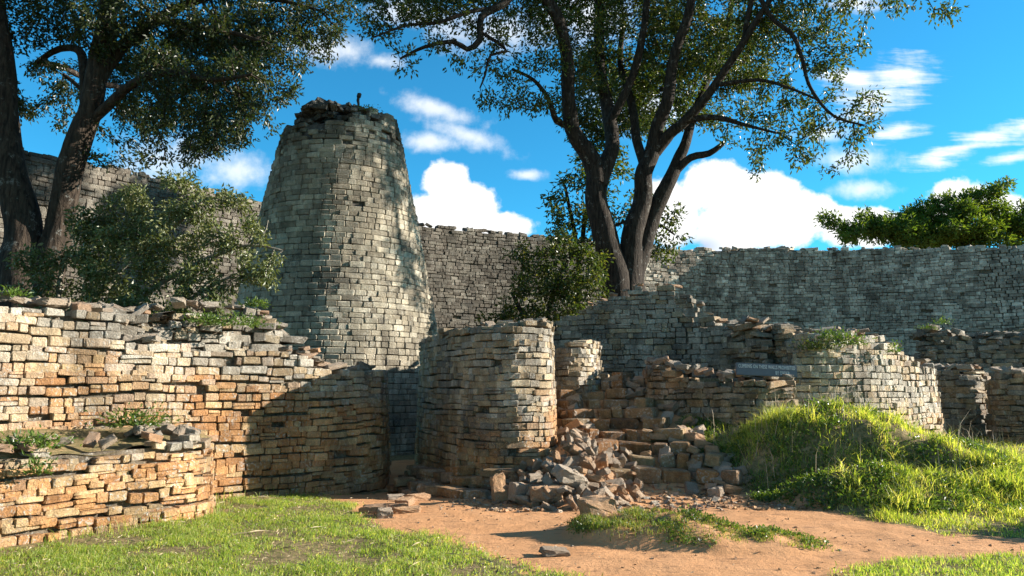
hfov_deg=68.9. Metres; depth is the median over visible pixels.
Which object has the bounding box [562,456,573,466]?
loose stone
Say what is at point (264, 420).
curved stone wall
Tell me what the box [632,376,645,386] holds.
loose stone
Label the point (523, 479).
loose stone
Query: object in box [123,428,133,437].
loose stone
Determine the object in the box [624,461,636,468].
loose stone
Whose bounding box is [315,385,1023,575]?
dirt path
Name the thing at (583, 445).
loose stone
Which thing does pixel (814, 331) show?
capstone
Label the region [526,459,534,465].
loose stone
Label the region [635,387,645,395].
loose stone
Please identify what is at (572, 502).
loose stone
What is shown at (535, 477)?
loose stone
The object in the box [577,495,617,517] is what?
flat topped rock
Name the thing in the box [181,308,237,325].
wall shrub
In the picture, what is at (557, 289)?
leafy shrub
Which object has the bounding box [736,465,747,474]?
loose stone
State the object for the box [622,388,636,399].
loose stone
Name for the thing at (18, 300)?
capstone
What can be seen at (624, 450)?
loose stone
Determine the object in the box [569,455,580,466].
loose stone
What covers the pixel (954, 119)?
sky
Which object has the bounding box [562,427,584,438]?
loose stone
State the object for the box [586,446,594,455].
loose stone
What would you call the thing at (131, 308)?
capstone
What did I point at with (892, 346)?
wall shrub
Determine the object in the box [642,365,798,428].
rounded wall
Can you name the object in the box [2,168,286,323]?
sprawling bush
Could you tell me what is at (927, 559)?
corner grass
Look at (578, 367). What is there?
stub wall
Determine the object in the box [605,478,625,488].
loose stone
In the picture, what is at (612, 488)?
loose stone
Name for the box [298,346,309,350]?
capstone
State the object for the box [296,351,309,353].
capstone
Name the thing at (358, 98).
wooden post
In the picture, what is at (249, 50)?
twin trunk tree
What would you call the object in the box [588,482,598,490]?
loose stone
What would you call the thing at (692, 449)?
loose stone
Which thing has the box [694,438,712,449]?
loose stone
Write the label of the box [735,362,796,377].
sign board
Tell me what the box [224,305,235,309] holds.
capstone
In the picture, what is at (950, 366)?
capstone
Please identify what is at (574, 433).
loose stone
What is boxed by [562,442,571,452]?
loose stone
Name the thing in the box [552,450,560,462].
loose stone
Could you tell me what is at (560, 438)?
loose stone
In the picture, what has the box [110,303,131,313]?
capstone
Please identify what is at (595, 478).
loose stone
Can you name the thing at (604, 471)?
loose stone
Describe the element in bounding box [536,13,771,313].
slender tree
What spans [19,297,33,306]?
capstone
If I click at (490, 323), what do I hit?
capstone
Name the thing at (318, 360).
capstone
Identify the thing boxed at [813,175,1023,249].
flat topped tree
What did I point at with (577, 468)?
loose stone
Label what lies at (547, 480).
loose stone
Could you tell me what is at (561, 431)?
loose stone
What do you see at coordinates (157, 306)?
capstone
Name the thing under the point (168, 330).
ruined wall
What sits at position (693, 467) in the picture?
loose stone
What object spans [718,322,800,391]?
collapsing wall
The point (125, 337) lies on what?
capstone
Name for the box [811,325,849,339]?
wall shrub
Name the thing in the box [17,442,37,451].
loose stone
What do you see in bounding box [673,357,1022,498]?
grass stalks
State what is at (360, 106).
wall shrub
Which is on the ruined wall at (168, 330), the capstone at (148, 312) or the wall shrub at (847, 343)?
the capstone at (148, 312)
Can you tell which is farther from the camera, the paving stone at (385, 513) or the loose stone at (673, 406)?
the loose stone at (673, 406)
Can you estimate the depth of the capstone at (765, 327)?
16.30 m
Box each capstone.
[0,291,12,301]
[9,296,25,304]
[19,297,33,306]
[21,296,41,307]
[36,297,66,305]
[40,297,70,308]
[70,302,91,310]
[88,302,103,311]
[103,308,112,311]
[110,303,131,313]
[118,334,139,343]
[119,319,128,325]
[124,306,136,311]
[124,334,149,342]
[131,303,149,314]
[137,304,154,309]
[138,333,157,344]
[141,335,160,342]
[142,310,150,314]
[151,303,164,310]
[170,297,186,308]
[186,299,200,308]
[190,301,205,307]
[200,301,218,311]
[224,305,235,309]
[232,305,244,309]
[260,310,268,314]
[275,321,287,329]
[276,329,289,335]
[278,345,291,351]
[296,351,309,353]
[296,353,313,358]
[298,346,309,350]
[309,348,320,352]
[312,357,324,362]
[313,361,330,367]
[324,362,347,369]
[346,364,359,370]
[356,361,370,370]
[485,321,495,326]
[508,322,518,325]
[647,357,655,364]
[655,356,669,364]
[674,361,681,370]
[676,364,691,369]
[684,363,700,373]
[694,367,707,375]
[696,301,704,306]
[703,368,713,375]
[715,318,727,322]
[723,369,734,378]
[738,315,748,323]
[746,317,758,322]
[756,317,768,325]
[761,324,769,330]
[808,329,822,332]
[821,326,835,330]
[850,328,864,335]
[857,328,869,332]
[934,363,944,369]
[944,364,956,368]
[956,364,973,370]
[989,367,1004,372]
[999,366,1011,374]
[1011,368,1023,373]
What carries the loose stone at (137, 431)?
on the loose stone at (138, 426)
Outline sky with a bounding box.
[6,0,1023,250]
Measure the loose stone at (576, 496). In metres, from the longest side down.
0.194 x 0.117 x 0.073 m
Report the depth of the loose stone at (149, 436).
9.09 m
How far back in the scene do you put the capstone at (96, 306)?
10.29 m
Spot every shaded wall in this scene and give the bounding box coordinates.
[936,370,990,437]
[985,373,1023,443]
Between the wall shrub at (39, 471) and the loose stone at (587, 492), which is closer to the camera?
the wall shrub at (39, 471)
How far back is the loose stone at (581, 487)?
10.31 m
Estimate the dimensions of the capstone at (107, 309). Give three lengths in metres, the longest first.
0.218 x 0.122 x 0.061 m
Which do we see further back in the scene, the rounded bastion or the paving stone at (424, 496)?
the rounded bastion
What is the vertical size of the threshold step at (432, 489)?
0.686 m
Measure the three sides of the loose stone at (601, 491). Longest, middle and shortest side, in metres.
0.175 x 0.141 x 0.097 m
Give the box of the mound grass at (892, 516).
[675,395,1023,537]
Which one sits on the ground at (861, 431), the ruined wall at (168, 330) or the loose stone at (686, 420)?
the loose stone at (686, 420)
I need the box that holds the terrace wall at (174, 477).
[0,434,215,547]
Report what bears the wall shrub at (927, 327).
on the rubble topped wall at (985, 351)
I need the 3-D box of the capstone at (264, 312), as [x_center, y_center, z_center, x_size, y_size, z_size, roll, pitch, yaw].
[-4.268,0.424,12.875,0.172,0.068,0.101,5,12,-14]
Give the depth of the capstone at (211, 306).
12.47 m
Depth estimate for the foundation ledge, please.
11.96 m
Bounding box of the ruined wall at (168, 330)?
[91,305,323,368]
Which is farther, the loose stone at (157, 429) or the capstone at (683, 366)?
the capstone at (683, 366)
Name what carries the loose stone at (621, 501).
on the dirt path
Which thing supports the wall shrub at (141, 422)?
on the terrace earth
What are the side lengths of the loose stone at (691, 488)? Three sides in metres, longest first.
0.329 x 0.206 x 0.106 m
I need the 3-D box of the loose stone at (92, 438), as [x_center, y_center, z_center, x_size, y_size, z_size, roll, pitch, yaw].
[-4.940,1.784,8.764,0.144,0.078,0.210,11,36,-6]
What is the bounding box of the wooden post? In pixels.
[356,93,361,105]
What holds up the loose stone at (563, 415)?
on the dirt path
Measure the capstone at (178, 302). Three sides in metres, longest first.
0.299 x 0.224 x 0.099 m
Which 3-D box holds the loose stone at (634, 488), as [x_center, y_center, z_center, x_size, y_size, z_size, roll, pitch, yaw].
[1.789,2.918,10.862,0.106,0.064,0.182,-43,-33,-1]
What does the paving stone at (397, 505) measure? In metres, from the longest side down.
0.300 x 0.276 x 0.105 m
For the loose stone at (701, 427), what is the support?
on the mound grass at (892, 516)
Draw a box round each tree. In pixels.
[0,0,365,311]
[351,0,968,300]
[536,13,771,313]
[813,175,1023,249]
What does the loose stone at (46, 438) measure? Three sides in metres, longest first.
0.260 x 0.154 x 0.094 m
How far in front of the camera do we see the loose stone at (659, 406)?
14.78 m
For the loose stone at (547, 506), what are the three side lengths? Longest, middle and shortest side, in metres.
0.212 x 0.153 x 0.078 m
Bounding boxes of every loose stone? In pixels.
[0,444,13,452]
[7,436,24,451]
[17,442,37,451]
[38,433,56,441]
[57,436,73,445]
[83,431,99,447]
[98,434,117,450]
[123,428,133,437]
[132,425,155,435]
[133,420,154,435]
[141,431,163,442]
[149,422,172,430]
[153,430,162,434]
[159,424,177,434]
[172,425,186,437]
[182,426,199,434]
[512,494,530,505]
[517,469,528,478]
[518,460,526,470]
[519,476,529,482]
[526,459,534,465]
[527,502,538,506]
[528,473,542,482]
[532,458,542,469]
[532,472,549,484]
[538,546,570,556]
[541,460,555,468]
[541,475,553,484]
[541,484,555,503]
[541,501,556,510]
[542,464,551,474]
[542,485,553,499]
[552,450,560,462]
[554,500,563,506]
[556,427,568,435]
[557,485,567,493]
[558,435,563,441]
[560,410,567,418]
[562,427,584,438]
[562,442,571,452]
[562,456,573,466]
[562,484,574,496]
[565,418,583,427]
[565,434,573,443]
[566,393,581,401]
[566,428,582,439]
[566,494,579,502]
[566,495,578,509]
[568,403,578,408]
[569,444,582,454]
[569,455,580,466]
[569,466,581,473]
[574,441,588,455]
[576,482,586,493]
[578,431,591,440]
[578,456,592,468]
[579,452,588,457]
[579,468,587,473]
[580,422,593,427]
[581,438,590,446]
[582,488,593,496]
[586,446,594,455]
[587,456,595,469]
[587,473,604,484]
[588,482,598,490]
[591,439,596,447]
[592,445,597,455]
[593,488,605,494]
[594,453,607,468]
[595,467,610,475]
[599,486,614,498]
[600,458,606,465]
[602,484,616,491]
[604,374,618,380]
[604,471,613,479]
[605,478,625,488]
[607,457,612,463]
[610,458,619,467]
[612,450,620,456]
[614,495,629,505]
[617,486,627,495]
[618,453,627,462]
[618,493,633,501]
[620,446,628,454]
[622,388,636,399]
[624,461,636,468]
[624,479,632,485]
[626,381,641,389]
[628,489,645,498]
[630,484,639,492]
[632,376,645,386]
[633,478,641,488]
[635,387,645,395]
[640,451,651,456]
[649,433,666,440]
[657,404,663,408]
[658,446,670,461]
[661,411,673,423]
[663,401,678,411]
[668,437,684,442]
[676,425,693,444]
[682,416,693,425]
[684,432,705,441]
[684,481,698,495]
[686,446,700,453]
[686,458,697,466]
[688,418,697,426]
[688,461,701,473]
[693,424,705,430]
[694,429,703,434]
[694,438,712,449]
[704,483,716,489]
[705,445,718,453]
[707,485,724,496]
[712,461,731,469]
[712,465,732,481]
[714,479,724,484]
[723,483,742,493]
[726,453,735,462]
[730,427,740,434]
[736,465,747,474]
[783,374,793,377]
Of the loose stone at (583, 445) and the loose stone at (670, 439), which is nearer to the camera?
the loose stone at (583, 445)
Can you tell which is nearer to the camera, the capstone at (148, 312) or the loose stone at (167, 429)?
the loose stone at (167, 429)
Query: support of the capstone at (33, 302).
on the curved stone wall at (264, 420)
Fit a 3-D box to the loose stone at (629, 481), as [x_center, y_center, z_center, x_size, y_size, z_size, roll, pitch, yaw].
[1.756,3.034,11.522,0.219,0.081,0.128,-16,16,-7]
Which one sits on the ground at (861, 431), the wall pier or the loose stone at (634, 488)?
the wall pier
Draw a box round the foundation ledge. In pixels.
[398,464,519,491]
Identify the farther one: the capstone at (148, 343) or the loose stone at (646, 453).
the loose stone at (646, 453)
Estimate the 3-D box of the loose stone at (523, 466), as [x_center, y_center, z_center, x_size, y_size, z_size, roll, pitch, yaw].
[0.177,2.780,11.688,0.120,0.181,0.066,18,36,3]
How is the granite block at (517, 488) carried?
on the dirt path
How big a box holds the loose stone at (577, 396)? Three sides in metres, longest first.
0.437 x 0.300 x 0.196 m
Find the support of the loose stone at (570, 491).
on the dirt path
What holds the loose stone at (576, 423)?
on the dirt path
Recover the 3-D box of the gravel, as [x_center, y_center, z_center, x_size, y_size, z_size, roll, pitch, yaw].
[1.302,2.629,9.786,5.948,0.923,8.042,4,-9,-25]
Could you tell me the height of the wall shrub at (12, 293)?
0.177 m
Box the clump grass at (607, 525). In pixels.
[564,504,841,551]
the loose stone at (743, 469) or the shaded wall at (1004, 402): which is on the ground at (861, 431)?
the shaded wall at (1004, 402)
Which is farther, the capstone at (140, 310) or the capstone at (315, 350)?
the capstone at (315, 350)
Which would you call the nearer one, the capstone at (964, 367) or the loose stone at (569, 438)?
the loose stone at (569, 438)
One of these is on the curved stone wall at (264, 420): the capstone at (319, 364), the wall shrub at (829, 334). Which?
the capstone at (319, 364)
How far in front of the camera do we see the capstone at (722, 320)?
18.39 m
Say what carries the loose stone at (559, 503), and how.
on the dirt path
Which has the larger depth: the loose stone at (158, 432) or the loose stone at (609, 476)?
the loose stone at (609, 476)
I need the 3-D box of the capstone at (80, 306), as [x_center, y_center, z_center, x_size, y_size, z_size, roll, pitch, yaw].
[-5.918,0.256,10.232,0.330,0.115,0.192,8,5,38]
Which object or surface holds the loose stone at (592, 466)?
on the dirt path
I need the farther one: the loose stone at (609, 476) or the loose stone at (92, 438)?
the loose stone at (609, 476)
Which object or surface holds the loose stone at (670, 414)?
on the dirt path
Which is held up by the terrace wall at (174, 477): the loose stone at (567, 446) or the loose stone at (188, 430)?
the loose stone at (188, 430)
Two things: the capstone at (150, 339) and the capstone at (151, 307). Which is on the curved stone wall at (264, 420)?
the capstone at (150, 339)
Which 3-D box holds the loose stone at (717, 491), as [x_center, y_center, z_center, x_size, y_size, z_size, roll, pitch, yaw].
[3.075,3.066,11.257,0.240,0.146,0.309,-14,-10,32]
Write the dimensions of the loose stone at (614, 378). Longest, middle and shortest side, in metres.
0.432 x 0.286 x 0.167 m
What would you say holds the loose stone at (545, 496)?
on the dirt path
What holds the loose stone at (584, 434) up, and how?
on the dirt path
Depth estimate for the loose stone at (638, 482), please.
11.26 m
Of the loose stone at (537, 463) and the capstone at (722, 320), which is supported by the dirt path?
the loose stone at (537, 463)
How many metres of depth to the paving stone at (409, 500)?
10.53 m
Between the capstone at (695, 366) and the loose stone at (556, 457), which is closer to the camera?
the loose stone at (556, 457)
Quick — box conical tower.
[232,97,437,455]
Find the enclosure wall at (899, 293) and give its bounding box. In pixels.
[0,147,1023,359]
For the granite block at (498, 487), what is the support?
on the dirt path
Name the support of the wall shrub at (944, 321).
on the rubble topped wall at (985, 351)
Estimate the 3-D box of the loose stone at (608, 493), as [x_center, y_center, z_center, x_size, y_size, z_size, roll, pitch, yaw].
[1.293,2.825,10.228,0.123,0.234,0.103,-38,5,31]
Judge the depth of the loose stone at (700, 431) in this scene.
13.35 m
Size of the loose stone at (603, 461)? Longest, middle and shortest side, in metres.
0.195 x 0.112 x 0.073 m
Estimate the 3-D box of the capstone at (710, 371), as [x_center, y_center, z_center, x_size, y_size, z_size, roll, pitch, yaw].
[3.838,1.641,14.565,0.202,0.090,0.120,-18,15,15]
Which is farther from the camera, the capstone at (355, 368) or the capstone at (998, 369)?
the capstone at (998, 369)
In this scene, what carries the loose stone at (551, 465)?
on the loose stone
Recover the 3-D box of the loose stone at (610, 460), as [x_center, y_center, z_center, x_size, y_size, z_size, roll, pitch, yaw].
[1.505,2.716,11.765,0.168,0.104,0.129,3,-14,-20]
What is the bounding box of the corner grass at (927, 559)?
[827,529,1023,575]
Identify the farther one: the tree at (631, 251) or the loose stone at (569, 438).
the tree at (631, 251)
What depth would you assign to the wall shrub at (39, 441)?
8.01 m
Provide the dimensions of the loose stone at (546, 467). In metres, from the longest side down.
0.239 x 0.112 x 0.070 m
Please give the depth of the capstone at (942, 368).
20.12 m
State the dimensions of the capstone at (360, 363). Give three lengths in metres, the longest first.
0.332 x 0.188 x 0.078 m
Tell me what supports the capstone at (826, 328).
on the sunlit wall at (908, 381)
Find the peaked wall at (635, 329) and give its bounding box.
[553,285,788,377]
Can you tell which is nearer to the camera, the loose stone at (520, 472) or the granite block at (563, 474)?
the granite block at (563, 474)
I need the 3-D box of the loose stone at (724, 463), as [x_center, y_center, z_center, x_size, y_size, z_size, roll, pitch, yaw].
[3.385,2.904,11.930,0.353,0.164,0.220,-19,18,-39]
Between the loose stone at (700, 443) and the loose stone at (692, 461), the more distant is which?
the loose stone at (700, 443)
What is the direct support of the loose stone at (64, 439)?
on the terrace earth
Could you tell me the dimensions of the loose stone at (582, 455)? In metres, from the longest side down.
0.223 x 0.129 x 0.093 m
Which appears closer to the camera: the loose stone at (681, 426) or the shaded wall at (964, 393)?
the loose stone at (681, 426)
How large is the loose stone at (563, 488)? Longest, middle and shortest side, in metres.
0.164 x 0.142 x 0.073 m
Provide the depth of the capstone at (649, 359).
16.20 m
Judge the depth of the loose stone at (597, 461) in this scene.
11.60 m
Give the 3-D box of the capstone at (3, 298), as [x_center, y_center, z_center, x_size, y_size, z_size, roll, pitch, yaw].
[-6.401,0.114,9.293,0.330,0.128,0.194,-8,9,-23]
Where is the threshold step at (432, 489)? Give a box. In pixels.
[386,477,490,498]
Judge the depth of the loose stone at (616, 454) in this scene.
12.52 m
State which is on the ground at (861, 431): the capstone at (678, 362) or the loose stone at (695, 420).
the loose stone at (695, 420)
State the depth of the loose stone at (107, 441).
8.68 m
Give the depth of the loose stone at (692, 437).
13.05 m
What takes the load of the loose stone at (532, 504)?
on the dirt path
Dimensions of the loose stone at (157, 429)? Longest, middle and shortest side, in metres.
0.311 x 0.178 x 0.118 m
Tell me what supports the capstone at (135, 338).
on the curved stone wall at (264, 420)
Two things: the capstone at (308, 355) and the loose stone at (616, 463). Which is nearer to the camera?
the loose stone at (616, 463)
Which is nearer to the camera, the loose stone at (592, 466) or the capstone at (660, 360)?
the loose stone at (592, 466)
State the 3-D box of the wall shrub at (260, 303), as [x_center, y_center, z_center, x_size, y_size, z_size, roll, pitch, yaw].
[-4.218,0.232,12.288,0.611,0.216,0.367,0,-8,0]
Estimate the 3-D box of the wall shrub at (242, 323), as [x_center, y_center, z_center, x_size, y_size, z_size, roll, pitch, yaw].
[-4.464,0.473,11.864,1.608,0.369,1.090,5,-9,-30]
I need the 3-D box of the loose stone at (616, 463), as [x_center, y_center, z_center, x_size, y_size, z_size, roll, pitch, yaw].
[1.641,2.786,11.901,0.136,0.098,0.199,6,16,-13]
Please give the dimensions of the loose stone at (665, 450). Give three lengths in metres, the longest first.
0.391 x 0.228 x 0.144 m
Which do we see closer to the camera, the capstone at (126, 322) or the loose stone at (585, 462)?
the capstone at (126, 322)
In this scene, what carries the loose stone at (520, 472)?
on the dirt path
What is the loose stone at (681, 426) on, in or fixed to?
on the dirt path
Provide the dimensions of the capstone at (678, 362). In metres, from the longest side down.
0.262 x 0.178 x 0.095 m
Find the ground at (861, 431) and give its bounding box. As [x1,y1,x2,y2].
[0,378,1023,575]
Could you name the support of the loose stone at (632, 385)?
on the dirt path
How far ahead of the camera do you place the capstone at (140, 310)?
11.38 m
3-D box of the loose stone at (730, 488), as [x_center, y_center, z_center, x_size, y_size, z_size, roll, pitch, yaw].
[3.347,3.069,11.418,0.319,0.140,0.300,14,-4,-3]
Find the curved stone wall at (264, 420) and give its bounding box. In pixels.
[0,306,390,499]
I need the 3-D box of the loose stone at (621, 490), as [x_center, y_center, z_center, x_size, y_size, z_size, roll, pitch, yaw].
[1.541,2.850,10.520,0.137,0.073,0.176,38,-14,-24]
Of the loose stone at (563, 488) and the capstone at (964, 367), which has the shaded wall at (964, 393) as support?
the capstone at (964, 367)
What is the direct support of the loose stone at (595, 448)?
on the loose stone
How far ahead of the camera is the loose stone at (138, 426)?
9.61 m
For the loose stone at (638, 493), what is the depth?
10.98 m
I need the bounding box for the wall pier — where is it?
[745,324,810,377]
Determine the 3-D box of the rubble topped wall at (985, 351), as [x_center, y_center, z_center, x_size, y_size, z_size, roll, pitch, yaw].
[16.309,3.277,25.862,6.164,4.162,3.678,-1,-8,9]
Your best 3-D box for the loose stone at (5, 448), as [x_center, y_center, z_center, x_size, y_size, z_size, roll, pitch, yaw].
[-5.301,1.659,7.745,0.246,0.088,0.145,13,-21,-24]
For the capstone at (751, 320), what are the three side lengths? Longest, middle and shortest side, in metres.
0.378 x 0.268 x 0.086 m
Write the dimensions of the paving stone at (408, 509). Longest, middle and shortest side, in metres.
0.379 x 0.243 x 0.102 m
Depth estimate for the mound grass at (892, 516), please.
10.80 m
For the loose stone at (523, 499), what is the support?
on the dirt path
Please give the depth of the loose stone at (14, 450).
8.06 m
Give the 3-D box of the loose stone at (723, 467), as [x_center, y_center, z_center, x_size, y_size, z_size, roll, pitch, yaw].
[3.269,2.932,11.613,0.379,0.157,0.242,-34,15,-28]
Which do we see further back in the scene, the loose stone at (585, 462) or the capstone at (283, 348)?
the capstone at (283, 348)
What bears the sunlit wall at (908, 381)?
on the ground at (861, 431)
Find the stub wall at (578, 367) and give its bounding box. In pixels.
[554,340,603,397]
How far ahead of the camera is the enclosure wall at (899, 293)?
39.88 m
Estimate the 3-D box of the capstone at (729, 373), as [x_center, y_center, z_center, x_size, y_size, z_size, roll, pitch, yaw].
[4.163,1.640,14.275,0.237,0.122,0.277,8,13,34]
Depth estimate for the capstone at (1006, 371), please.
18.68 m
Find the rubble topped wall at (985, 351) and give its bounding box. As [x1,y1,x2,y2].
[913,324,1023,378]
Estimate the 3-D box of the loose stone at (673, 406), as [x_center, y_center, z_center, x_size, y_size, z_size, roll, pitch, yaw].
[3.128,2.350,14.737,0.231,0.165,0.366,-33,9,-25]
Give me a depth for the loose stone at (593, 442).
12.46 m
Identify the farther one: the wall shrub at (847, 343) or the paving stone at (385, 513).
the wall shrub at (847, 343)
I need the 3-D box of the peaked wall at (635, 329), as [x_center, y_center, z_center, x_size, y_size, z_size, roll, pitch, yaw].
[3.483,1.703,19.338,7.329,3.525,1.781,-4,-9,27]
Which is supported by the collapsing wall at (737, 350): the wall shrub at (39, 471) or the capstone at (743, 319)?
the capstone at (743, 319)
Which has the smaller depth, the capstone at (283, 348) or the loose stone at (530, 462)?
the loose stone at (530, 462)
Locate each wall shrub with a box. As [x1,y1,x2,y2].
[0,285,33,297]
[0,424,83,450]
[12,445,57,476]
[84,400,188,429]
[175,310,281,328]
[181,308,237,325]
[237,296,273,308]
[357,104,382,111]
[789,333,842,349]
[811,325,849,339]
[825,330,877,347]
[885,339,903,352]
[913,324,936,329]
[927,316,953,324]
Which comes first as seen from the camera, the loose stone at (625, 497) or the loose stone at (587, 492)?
the loose stone at (587, 492)
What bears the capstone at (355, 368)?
on the curved stone wall at (264, 420)
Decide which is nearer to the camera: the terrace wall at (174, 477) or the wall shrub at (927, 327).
the terrace wall at (174, 477)
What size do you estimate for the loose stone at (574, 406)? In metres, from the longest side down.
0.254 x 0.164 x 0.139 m
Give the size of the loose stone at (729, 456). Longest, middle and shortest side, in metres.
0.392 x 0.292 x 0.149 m
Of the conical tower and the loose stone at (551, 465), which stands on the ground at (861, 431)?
the conical tower
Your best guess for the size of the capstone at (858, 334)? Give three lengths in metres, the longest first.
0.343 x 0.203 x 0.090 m
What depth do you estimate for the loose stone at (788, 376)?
13.50 m
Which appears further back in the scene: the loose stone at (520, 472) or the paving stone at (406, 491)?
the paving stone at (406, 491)
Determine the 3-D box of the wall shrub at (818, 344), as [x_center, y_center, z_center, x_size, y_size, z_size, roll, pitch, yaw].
[6.147,1.093,15.253,1.102,0.413,0.614,0,-8,0]
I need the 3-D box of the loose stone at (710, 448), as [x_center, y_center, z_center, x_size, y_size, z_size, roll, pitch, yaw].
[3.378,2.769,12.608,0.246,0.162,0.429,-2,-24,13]
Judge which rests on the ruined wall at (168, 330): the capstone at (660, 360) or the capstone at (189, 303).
the capstone at (189, 303)
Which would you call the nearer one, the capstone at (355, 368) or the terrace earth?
the terrace earth
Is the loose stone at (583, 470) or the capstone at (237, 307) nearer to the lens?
the loose stone at (583, 470)
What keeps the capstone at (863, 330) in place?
on the sunlit wall at (908, 381)
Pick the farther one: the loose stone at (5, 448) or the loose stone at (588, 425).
the loose stone at (588, 425)
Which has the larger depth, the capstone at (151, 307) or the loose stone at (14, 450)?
the capstone at (151, 307)
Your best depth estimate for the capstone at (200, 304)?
12.11 m
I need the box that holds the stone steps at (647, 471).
[556,372,743,484]
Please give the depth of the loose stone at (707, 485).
11.31 m
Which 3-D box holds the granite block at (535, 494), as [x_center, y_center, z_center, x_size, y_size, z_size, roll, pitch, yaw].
[0.478,2.874,10.452,0.490,0.237,0.272,-1,-5,-6]
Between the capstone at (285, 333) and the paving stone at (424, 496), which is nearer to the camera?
the paving stone at (424, 496)
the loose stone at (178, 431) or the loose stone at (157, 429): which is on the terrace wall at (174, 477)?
the loose stone at (178, 431)
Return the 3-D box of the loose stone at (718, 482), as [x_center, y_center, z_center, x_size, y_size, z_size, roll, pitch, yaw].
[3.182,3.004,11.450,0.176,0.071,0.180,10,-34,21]
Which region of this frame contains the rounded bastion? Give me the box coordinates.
[414,320,557,475]
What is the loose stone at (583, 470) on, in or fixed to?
on the granite block at (563, 474)
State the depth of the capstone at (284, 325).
13.02 m
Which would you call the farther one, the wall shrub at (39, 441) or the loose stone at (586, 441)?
the loose stone at (586, 441)
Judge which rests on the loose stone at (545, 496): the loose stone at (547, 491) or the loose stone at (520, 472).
the loose stone at (547, 491)
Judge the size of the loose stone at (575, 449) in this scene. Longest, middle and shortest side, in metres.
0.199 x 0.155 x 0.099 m
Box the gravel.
[354,440,1013,575]
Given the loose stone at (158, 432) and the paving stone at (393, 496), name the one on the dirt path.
the paving stone at (393, 496)
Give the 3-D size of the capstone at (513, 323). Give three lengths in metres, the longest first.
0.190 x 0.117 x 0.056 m
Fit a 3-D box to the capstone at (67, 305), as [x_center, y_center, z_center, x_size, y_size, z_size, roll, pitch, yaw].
[-6.123,0.208,10.012,0.371,0.136,0.263,-4,-6,-27]
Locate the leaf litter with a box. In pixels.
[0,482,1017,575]
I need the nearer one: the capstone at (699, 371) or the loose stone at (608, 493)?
the loose stone at (608, 493)
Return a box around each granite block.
[490,472,507,501]
[507,482,529,502]
[528,484,562,501]
[551,464,587,488]
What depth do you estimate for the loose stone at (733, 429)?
13.65 m
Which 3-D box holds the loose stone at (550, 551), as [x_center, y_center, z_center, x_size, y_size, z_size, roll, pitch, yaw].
[0.411,2.564,7.247,0.284,0.078,0.192,7,-6,-11]
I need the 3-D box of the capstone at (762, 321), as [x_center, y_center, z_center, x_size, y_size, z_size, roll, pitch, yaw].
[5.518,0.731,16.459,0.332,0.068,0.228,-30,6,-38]
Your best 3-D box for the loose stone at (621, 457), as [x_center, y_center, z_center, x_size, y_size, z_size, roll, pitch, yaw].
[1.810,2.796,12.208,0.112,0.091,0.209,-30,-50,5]
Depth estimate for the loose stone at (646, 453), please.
12.54 m
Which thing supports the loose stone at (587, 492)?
on the dirt path
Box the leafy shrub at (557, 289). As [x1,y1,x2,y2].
[475,222,615,326]
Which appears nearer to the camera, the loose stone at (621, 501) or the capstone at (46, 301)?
the capstone at (46, 301)
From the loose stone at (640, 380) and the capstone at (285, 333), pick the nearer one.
the capstone at (285, 333)
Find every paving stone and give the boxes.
[358,503,386,513]
[376,507,392,518]
[386,493,403,499]
[387,503,407,506]
[392,505,420,513]
[395,496,414,505]
[401,489,418,494]
[403,492,431,500]
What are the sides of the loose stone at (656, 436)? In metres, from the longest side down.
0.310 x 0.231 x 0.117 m
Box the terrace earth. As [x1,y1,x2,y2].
[0,425,212,461]
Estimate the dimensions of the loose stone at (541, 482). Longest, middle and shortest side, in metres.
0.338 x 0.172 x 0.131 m
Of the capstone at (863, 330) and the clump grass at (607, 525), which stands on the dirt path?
the clump grass at (607, 525)
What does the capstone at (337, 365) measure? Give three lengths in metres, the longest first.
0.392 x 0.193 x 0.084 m
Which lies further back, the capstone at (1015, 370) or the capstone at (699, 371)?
the capstone at (1015, 370)
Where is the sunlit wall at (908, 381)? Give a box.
[784,330,946,436]

